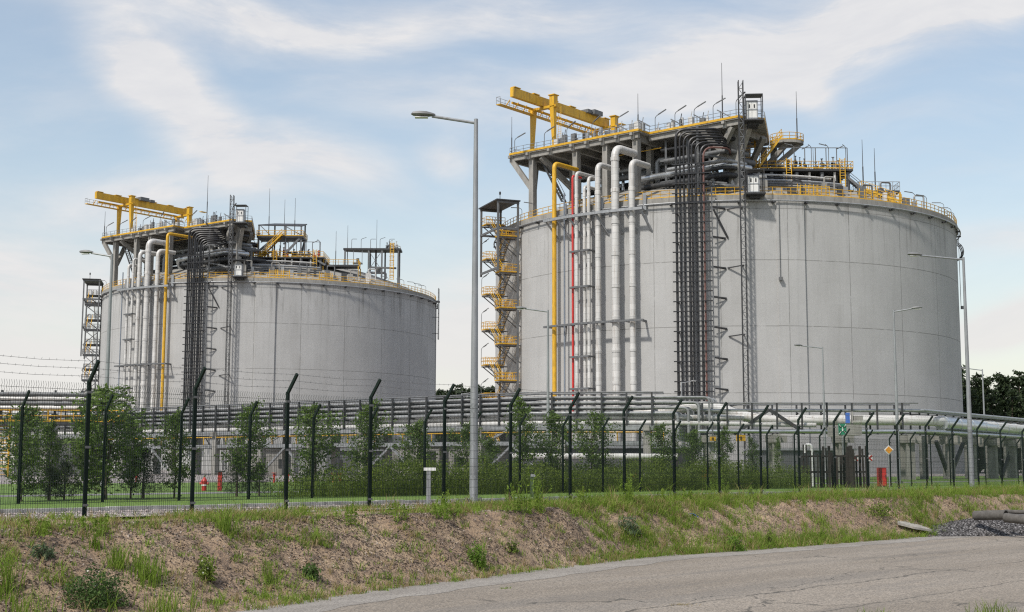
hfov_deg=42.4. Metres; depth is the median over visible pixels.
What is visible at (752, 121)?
lift cabin
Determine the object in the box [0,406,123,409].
rack pipe
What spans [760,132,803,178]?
bracket balcony
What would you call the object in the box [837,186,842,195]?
plinth
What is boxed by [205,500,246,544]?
grass clump
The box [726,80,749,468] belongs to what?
lattice mast
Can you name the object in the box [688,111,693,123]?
control box
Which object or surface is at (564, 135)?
control box
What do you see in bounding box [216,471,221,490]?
marker post
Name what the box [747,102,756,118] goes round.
door
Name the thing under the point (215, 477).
plant yard
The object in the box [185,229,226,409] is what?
black pipe
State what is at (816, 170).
valve platform
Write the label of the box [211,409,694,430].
rack pipe
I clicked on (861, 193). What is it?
vent pipe
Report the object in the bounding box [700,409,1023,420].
rack pipe
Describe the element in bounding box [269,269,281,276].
rim stile
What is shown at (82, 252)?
street lamp
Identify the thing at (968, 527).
gravel heap
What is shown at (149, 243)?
riser pipe
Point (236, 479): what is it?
young pine
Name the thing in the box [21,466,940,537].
weeds
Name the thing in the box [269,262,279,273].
plinth
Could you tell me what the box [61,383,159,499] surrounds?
sapling
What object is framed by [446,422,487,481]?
sapling
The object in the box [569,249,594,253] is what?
pipe clamp
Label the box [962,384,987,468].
pine tree
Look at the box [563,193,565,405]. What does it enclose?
riser pipe
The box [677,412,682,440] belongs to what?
rack pipe
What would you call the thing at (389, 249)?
steel frame
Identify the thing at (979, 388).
pine tree
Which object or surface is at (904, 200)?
plinth
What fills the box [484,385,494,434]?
pine tree
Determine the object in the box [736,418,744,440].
warning board
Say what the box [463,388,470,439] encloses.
pine tree
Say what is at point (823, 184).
vent pipe
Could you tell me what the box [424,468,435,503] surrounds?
service post
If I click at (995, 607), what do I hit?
grass clump
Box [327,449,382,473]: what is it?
equipment house
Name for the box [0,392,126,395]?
rack pipe
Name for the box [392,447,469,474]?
equipment house
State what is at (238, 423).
sapling
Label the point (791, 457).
equipment house
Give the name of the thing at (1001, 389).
pine tree
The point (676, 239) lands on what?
black pipe
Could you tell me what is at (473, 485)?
street lamp
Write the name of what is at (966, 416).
rack pipe
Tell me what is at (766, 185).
plinth
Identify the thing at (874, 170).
lightning rod
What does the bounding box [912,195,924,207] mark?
vent pipe
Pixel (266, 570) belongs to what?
grass clump
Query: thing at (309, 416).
sapling
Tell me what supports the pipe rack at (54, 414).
on the plant yard at (215, 477)
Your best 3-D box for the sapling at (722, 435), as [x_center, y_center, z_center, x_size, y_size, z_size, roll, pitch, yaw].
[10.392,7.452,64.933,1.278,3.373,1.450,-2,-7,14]
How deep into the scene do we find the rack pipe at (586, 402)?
114.69 m
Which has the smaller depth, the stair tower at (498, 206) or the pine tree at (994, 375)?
the stair tower at (498, 206)
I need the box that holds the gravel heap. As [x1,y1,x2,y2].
[919,514,1023,536]
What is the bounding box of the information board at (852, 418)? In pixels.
[845,411,862,422]
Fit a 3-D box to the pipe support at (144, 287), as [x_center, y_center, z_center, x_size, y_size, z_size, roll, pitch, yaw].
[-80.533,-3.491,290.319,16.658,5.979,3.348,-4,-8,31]
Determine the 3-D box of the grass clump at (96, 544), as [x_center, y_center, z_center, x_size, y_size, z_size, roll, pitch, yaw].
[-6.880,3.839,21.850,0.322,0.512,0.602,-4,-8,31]
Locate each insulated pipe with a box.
[442,401,1023,430]
[935,416,1023,434]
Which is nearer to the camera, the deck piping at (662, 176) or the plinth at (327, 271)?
the deck piping at (662, 176)
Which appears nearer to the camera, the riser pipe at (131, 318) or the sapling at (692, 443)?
the sapling at (692, 443)
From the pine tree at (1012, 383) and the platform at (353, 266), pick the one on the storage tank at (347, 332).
the platform at (353, 266)
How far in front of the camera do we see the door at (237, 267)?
283.77 m
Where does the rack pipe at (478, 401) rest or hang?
on the pipe rack at (387, 437)
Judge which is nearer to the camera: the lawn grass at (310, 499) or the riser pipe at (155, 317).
the lawn grass at (310, 499)
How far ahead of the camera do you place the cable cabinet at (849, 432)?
106.20 m
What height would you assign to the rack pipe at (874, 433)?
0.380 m
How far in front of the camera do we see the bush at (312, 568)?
24.01 m
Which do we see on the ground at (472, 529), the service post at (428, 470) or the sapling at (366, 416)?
the sapling at (366, 416)
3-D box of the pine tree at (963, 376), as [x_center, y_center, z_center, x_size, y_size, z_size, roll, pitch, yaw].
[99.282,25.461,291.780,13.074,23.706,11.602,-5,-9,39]
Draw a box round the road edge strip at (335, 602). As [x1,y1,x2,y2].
[238,536,980,611]
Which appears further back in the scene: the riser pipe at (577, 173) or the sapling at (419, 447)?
the riser pipe at (577, 173)
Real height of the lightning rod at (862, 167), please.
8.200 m
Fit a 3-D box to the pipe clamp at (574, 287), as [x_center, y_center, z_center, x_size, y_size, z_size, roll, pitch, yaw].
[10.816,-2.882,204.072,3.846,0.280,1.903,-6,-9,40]
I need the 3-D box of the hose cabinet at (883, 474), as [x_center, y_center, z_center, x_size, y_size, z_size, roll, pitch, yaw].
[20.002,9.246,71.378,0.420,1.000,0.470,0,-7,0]
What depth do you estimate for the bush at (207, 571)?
21.96 m
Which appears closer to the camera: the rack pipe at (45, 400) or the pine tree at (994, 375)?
the rack pipe at (45, 400)
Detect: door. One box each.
[235,265,240,275]
[236,210,242,221]
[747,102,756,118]
[749,176,757,191]
[800,456,808,475]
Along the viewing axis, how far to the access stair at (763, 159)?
208.69 m
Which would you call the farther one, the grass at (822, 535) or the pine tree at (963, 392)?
the pine tree at (963, 392)
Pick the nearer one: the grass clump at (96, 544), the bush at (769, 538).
the grass clump at (96, 544)
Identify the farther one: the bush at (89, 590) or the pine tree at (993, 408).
the pine tree at (993, 408)
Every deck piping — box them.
[144,224,323,275]
[581,125,853,200]
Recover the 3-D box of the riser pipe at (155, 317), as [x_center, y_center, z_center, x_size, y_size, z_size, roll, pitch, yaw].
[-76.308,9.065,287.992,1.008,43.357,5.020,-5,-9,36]
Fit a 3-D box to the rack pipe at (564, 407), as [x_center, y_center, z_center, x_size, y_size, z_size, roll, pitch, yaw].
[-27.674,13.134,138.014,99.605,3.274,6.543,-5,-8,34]
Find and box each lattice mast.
[219,194,234,469]
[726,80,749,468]
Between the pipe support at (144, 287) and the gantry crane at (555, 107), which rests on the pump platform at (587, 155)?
the gantry crane at (555, 107)
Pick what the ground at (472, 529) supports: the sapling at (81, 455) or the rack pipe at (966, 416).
the sapling at (81, 455)
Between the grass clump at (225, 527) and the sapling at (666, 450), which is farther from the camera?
the sapling at (666, 450)
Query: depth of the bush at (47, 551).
20.64 m
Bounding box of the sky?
[0,0,1023,464]
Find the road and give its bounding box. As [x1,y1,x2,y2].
[323,536,1023,611]
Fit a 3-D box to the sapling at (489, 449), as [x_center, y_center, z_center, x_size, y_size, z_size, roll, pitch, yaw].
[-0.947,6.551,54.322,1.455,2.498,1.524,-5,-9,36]
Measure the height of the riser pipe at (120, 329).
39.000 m
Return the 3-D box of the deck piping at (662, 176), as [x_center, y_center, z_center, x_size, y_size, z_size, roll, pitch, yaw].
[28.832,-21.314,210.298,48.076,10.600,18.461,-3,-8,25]
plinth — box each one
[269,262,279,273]
[297,263,307,275]
[324,265,334,277]
[341,273,346,280]
[348,269,357,279]
[365,269,375,280]
[760,180,767,191]
[776,188,782,193]
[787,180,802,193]
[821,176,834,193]
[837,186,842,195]
[843,187,847,195]
[857,185,865,194]
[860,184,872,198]
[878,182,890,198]
[882,192,886,200]
[902,198,909,204]
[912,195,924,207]
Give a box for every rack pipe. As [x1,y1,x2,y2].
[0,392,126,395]
[0,397,125,400]
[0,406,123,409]
[0,414,744,432]
[0,421,815,435]
[1,401,123,404]
[1,411,679,440]
[2,396,710,451]
[2,396,713,428]
[5,399,715,447]
[7,400,130,401]
[21,394,130,396]
[49,401,700,440]
[135,401,703,446]
[135,406,689,444]
[200,407,692,437]
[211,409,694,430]
[238,404,704,448]
[407,398,717,451]
[497,410,697,440]
[514,453,666,458]
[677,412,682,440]
[696,410,1023,421]
[698,429,1023,438]
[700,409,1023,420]
[708,433,1023,439]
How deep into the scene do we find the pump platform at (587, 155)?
212.31 m
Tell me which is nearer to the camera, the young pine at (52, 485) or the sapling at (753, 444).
the young pine at (52, 485)
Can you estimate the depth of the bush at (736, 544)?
36.13 m
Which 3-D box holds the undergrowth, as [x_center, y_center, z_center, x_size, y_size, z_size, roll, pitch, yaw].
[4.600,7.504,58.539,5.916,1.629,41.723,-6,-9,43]
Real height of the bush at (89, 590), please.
0.700 m
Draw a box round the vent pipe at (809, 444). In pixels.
[804,443,813,485]
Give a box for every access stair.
[249,229,283,256]
[746,129,781,168]
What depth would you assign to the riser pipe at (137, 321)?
289.47 m
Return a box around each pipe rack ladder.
[180,255,218,444]
[672,162,731,450]
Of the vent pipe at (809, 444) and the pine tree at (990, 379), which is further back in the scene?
the pine tree at (990, 379)
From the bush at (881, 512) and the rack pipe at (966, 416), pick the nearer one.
the bush at (881, 512)
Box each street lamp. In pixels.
[79,250,112,486]
[411,111,481,501]
[516,306,549,463]
[681,380,695,395]
[794,344,825,478]
[893,306,921,483]
[907,252,974,486]
[961,367,984,414]
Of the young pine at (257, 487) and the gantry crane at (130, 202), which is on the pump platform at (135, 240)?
the gantry crane at (130, 202)
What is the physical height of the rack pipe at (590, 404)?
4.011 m
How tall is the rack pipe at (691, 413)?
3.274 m
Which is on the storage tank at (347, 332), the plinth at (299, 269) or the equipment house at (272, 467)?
the plinth at (299, 269)
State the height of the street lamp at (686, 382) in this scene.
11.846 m
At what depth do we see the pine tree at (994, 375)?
291.40 m
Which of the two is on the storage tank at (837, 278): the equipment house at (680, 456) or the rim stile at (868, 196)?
the rim stile at (868, 196)
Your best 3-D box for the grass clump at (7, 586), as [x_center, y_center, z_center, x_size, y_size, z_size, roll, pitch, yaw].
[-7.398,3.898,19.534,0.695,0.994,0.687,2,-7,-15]
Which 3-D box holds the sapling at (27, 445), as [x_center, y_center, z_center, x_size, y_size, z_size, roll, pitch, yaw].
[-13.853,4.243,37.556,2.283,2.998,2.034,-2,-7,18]
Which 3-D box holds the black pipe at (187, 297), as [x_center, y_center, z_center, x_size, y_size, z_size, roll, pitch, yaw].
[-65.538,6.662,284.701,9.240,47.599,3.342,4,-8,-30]
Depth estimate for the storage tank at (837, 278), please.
198.19 m
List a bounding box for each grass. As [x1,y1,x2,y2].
[0,477,1023,611]
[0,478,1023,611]
[2,484,981,508]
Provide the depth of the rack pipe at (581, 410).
116.81 m
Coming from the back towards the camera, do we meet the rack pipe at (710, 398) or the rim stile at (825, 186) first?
the rim stile at (825, 186)
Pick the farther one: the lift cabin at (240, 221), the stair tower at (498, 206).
the lift cabin at (240, 221)
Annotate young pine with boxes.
[31,466,72,500]
[43,460,82,499]
[112,447,171,497]
[213,458,260,496]
[242,462,277,495]
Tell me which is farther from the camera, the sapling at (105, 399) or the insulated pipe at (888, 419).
the insulated pipe at (888, 419)
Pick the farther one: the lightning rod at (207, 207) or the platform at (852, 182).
the lightning rod at (207, 207)
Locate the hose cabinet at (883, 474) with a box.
[877,468,886,485]
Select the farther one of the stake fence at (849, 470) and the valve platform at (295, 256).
the valve platform at (295, 256)
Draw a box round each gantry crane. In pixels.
[85,191,206,233]
[496,86,625,148]
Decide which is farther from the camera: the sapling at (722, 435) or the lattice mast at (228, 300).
the lattice mast at (228, 300)
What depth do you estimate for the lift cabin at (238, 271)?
283.81 m
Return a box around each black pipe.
[183,227,226,405]
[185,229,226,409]
[185,231,225,444]
[187,233,225,444]
[189,235,229,440]
[191,237,225,442]
[195,238,226,383]
[197,241,227,398]
[197,243,227,428]
[674,128,723,400]
[679,131,722,400]
[682,133,723,413]
[687,136,726,400]
[690,139,726,412]
[694,141,727,400]
[699,143,730,400]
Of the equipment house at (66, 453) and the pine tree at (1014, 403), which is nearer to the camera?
the equipment house at (66, 453)
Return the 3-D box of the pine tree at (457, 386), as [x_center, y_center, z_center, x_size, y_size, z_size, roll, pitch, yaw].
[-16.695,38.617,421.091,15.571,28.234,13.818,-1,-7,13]
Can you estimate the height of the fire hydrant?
0.660 m
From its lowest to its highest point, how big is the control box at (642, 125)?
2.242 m
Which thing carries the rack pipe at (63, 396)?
on the pipe rack at (54, 414)
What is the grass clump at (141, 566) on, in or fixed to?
on the ground at (472, 529)
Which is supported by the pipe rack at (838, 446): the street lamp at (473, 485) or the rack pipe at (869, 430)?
the rack pipe at (869, 430)
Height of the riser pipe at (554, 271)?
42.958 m
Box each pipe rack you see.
[0,390,130,476]
[0,391,664,476]
[698,402,1023,479]
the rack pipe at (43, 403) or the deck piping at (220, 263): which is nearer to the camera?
the rack pipe at (43, 403)
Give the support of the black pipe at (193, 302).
attached to the pipe rack ladder at (199, 330)
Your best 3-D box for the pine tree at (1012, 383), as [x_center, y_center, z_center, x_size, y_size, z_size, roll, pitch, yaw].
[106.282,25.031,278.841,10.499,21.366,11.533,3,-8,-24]
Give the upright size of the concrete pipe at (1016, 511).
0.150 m
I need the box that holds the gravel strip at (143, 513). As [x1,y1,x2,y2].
[0,499,586,520]
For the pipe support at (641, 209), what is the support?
attached to the storage tank at (837, 278)
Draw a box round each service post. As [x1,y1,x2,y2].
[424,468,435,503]
[530,474,534,496]
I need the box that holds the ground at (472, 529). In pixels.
[0,494,1023,611]
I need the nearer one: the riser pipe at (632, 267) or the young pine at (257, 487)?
the young pine at (257, 487)
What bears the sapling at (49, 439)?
on the ground at (472, 529)
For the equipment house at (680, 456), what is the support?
on the plant yard at (215, 477)
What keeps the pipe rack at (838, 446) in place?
on the ground at (472, 529)
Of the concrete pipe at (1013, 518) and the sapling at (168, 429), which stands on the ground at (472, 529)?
the sapling at (168, 429)
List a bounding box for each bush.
[23,538,57,559]
[62,562,129,609]
[196,552,217,580]
[299,558,322,580]
[466,540,486,567]
[504,538,519,552]
[617,515,640,534]
[726,533,746,551]
[765,529,773,542]
[866,499,897,516]
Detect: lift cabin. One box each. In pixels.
[231,259,246,279]
[233,205,248,227]
[744,93,763,129]
[745,168,765,198]
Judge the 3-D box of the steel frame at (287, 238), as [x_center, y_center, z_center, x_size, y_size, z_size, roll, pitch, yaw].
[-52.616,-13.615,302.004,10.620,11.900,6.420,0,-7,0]
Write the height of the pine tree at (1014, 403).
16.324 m
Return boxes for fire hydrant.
[199,477,207,490]
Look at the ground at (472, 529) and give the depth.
26.24 m
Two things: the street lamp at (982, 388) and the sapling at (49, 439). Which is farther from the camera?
the street lamp at (982, 388)
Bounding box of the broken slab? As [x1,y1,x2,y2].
[897,521,931,531]
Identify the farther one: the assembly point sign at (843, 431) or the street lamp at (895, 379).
the assembly point sign at (843, 431)
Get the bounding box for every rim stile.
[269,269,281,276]
[319,271,332,279]
[797,184,816,194]
[809,184,829,194]
[859,188,877,198]
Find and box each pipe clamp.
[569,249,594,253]
[569,285,594,289]
[569,355,595,358]
[569,387,595,389]
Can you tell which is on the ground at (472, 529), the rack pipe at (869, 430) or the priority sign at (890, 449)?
the priority sign at (890, 449)
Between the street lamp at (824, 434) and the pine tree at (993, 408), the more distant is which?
the pine tree at (993, 408)
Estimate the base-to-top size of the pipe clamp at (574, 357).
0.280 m
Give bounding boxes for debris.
[0,495,992,611]
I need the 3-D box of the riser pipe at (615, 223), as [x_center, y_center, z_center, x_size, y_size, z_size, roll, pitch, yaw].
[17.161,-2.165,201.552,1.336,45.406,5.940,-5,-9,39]
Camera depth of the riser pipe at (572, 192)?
205.06 m
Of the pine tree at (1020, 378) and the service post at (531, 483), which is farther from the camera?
the pine tree at (1020, 378)
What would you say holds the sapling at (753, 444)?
on the ground at (472, 529)
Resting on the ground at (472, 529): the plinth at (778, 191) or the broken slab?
the broken slab
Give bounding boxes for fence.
[0,355,1023,515]
[0,390,1022,503]
[802,444,866,487]
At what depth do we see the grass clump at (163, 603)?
20.20 m
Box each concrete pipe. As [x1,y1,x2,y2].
[972,510,1008,519]
[1003,513,1023,523]
[1008,510,1023,513]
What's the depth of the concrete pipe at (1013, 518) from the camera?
43.48 m
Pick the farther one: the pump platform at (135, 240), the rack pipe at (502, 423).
the pump platform at (135, 240)
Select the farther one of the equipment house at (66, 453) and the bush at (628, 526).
the equipment house at (66, 453)
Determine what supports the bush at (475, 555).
on the ground at (472, 529)
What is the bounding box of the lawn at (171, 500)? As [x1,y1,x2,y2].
[0,465,1022,508]
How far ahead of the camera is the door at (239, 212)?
285.23 m
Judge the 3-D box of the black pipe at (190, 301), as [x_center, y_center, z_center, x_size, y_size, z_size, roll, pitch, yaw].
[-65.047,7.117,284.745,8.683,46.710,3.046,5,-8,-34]
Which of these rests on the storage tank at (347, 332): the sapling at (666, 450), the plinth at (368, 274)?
the plinth at (368, 274)
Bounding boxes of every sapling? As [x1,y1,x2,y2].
[0,402,55,501]
[24,418,76,499]
[57,410,113,493]
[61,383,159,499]
[115,418,149,498]
[145,407,204,497]
[215,396,279,484]
[289,402,347,495]
[336,395,396,477]
[386,417,440,483]
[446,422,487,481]
[479,436,502,477]
[503,393,542,473]
[531,410,574,479]
[566,410,620,487]
[646,422,685,482]
[677,429,711,479]
[711,423,735,476]
[741,437,763,470]
[773,436,782,476]
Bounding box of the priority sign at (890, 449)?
[884,440,892,486]
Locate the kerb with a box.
[0,486,1015,512]
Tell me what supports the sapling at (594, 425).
on the ground at (472, 529)
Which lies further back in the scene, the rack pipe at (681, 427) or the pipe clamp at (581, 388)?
the pipe clamp at (581, 388)
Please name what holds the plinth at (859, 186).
on the storage tank at (837, 278)
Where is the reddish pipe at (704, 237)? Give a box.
[702,146,730,400]
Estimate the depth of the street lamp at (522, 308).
86.05 m
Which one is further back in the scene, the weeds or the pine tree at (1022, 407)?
the pine tree at (1022, 407)
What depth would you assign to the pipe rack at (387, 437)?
126.69 m
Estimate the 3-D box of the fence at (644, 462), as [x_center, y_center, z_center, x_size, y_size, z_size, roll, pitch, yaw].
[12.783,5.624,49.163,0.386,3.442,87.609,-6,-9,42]
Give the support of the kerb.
on the ground at (472, 529)
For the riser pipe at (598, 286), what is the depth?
201.63 m
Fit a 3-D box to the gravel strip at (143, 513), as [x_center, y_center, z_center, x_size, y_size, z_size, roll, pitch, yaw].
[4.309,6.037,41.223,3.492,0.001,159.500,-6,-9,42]
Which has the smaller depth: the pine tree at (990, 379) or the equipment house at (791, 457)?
the equipment house at (791, 457)
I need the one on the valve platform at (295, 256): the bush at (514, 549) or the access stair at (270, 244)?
the access stair at (270, 244)
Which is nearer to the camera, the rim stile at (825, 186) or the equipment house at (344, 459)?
the equipment house at (344, 459)
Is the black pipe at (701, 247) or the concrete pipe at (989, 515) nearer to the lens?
the concrete pipe at (989, 515)
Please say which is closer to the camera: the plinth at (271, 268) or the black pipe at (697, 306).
the black pipe at (697, 306)
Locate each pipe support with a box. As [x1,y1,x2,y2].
[114,363,170,366]
[117,275,177,305]
[543,193,652,241]
[543,319,646,328]
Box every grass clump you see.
[0,538,37,604]
[0,569,64,611]
[85,525,105,551]
[100,539,135,570]
[115,537,173,590]
[132,573,203,611]
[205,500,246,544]
[253,555,274,584]
[965,599,1020,611]
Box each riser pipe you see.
[118,272,123,392]
[123,264,137,411]
[127,258,144,402]
[132,250,160,411]
[139,239,169,440]
[149,249,175,444]
[159,232,187,429]
[552,162,578,405]
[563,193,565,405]
[571,175,581,405]
[575,171,594,436]
[583,185,594,433]
[587,176,594,438]
[595,162,619,440]
[610,145,637,440]
[628,159,650,440]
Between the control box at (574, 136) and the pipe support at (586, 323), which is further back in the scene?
the control box at (574, 136)
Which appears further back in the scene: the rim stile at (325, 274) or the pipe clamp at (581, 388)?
the rim stile at (325, 274)
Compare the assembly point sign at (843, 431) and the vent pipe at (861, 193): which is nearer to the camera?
the assembly point sign at (843, 431)
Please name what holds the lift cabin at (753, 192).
attached to the storage tank at (837, 278)
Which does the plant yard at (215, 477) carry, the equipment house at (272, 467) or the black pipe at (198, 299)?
the equipment house at (272, 467)
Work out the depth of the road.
25.63 m
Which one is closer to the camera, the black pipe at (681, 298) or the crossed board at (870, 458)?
the crossed board at (870, 458)
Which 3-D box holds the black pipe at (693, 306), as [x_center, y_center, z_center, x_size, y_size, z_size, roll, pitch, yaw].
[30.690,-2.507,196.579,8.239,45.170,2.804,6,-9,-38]
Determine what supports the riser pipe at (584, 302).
attached to the pipe support at (641, 209)
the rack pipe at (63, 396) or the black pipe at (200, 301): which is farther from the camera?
the black pipe at (200, 301)
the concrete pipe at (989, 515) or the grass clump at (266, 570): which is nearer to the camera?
the grass clump at (266, 570)
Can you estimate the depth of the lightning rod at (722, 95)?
202.53 m
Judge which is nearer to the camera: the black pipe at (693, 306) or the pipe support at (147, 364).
the black pipe at (693, 306)
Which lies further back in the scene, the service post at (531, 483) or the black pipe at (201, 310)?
the black pipe at (201, 310)
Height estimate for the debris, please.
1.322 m
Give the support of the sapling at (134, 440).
on the ground at (472, 529)
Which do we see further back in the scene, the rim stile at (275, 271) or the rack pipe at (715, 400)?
the rim stile at (275, 271)
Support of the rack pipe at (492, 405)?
on the pipe rack at (387, 437)
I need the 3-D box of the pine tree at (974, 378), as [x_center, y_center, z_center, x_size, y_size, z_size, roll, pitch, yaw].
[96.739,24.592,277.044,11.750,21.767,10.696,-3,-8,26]
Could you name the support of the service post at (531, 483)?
on the ground at (472, 529)
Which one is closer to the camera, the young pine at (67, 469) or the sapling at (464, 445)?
the young pine at (67, 469)
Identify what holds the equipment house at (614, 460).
on the plant yard at (215, 477)
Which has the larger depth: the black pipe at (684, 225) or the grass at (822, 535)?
the black pipe at (684, 225)
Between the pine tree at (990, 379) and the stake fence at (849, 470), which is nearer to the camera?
the stake fence at (849, 470)
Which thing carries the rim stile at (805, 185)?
on the storage tank at (837, 278)
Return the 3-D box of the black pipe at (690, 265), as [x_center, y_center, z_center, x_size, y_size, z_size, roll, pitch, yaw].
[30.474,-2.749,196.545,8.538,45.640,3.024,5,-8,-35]
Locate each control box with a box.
[562,129,567,142]
[571,133,576,140]
[639,117,644,130]
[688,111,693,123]
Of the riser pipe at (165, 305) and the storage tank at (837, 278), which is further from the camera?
the riser pipe at (165, 305)
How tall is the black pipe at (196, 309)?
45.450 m
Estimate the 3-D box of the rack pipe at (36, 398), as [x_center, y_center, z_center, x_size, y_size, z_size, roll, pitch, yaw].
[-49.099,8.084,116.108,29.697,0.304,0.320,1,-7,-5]
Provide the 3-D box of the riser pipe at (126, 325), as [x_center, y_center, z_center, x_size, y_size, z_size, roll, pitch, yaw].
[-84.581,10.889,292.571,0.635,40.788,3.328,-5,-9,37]
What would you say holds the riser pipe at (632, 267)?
attached to the pipe support at (641, 209)
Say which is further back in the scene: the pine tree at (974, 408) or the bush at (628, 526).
the pine tree at (974, 408)
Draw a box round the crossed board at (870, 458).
[869,455,871,481]
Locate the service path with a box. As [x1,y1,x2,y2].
[0,480,1022,496]
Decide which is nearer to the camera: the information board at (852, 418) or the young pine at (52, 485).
the young pine at (52, 485)
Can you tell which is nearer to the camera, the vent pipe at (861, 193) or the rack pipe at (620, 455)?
the rack pipe at (620, 455)
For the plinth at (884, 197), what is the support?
on the storage tank at (837, 278)
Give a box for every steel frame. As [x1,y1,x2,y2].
[256,223,307,265]
[343,237,401,287]
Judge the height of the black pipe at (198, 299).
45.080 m
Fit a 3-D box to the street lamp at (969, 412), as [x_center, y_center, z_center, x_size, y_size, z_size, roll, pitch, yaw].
[20.700,3.257,63.531,2.970,11.846,0.500,0,-7,0]
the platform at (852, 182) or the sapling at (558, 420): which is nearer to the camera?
the sapling at (558, 420)
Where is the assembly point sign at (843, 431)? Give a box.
[838,424,846,461]
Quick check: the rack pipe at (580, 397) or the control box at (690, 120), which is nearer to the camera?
the rack pipe at (580, 397)
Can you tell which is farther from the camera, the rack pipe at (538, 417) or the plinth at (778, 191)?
the plinth at (778, 191)
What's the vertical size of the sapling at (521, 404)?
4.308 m
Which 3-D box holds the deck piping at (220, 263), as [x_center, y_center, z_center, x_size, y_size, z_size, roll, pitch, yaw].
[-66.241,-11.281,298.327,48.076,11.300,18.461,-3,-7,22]
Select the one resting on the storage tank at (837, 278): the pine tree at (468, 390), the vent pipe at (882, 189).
the vent pipe at (882, 189)
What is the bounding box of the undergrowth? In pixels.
[258,455,812,497]
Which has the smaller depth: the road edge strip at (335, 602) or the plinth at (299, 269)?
the road edge strip at (335, 602)
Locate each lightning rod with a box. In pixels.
[206,191,207,223]
[721,63,722,117]
[796,98,797,137]
[862,149,863,182]
[874,152,875,186]
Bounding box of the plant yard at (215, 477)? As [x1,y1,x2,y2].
[0,468,1021,483]
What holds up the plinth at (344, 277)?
on the storage tank at (347, 332)
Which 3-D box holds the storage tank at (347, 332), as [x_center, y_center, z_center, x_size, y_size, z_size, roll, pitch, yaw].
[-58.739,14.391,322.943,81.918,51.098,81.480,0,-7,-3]
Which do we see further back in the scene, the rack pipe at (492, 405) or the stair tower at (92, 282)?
the stair tower at (92, 282)
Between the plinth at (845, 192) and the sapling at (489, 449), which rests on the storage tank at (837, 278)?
the plinth at (845, 192)
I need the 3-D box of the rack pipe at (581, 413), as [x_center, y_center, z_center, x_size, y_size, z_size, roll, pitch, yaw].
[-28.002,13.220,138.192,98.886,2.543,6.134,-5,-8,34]
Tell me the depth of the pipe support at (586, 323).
200.46 m
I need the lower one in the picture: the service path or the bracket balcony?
the service path
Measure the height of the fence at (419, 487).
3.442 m
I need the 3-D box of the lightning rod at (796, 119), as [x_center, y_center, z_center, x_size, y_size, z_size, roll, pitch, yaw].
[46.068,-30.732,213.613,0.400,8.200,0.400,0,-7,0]
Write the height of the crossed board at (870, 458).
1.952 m
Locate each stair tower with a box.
[80,273,103,412]
[478,192,520,440]
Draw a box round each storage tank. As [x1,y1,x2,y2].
[99,262,439,469]
[493,178,964,473]
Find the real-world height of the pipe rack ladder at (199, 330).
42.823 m
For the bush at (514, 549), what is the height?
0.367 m
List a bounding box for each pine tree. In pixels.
[435,388,463,441]
[436,388,443,399]
[452,383,469,398]
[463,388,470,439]
[467,384,489,435]
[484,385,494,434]
[962,370,971,404]
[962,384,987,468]
[963,372,994,408]
[963,389,999,470]
[971,377,1001,472]
[977,376,1009,423]
[979,394,1006,469]
[986,374,1016,422]
[990,372,1011,413]
[993,375,1022,421]
[998,388,1023,464]
[1004,370,1023,468]
[1018,382,1023,467]
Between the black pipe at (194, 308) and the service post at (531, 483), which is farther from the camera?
the black pipe at (194, 308)
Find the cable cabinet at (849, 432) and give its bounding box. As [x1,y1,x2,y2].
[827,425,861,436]
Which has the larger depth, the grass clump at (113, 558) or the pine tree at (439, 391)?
the pine tree at (439, 391)
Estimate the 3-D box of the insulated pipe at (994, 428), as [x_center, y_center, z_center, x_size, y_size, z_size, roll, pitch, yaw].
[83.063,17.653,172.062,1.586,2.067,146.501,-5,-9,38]
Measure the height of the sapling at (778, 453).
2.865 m
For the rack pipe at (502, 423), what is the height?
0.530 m
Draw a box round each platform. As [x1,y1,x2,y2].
[100,214,254,285]
[241,239,329,269]
[311,256,360,276]
[508,109,769,217]
[751,143,852,189]
[838,165,901,202]
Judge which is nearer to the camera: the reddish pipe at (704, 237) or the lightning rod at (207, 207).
the reddish pipe at (704, 237)
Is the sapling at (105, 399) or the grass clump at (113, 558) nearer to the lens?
the grass clump at (113, 558)
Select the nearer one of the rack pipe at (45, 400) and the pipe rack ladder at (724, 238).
the rack pipe at (45, 400)
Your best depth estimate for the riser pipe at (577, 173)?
204.26 m
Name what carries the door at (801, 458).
in the equipment house at (791, 457)
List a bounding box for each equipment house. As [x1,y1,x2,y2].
[16,436,101,474]
[228,448,300,473]
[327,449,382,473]
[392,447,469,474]
[485,446,622,476]
[626,446,691,473]
[745,448,832,476]
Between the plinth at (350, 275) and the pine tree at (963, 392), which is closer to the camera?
the pine tree at (963, 392)
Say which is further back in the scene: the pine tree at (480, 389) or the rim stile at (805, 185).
the pine tree at (480, 389)
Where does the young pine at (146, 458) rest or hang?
on the ground at (472, 529)
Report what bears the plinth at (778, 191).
on the storage tank at (837, 278)

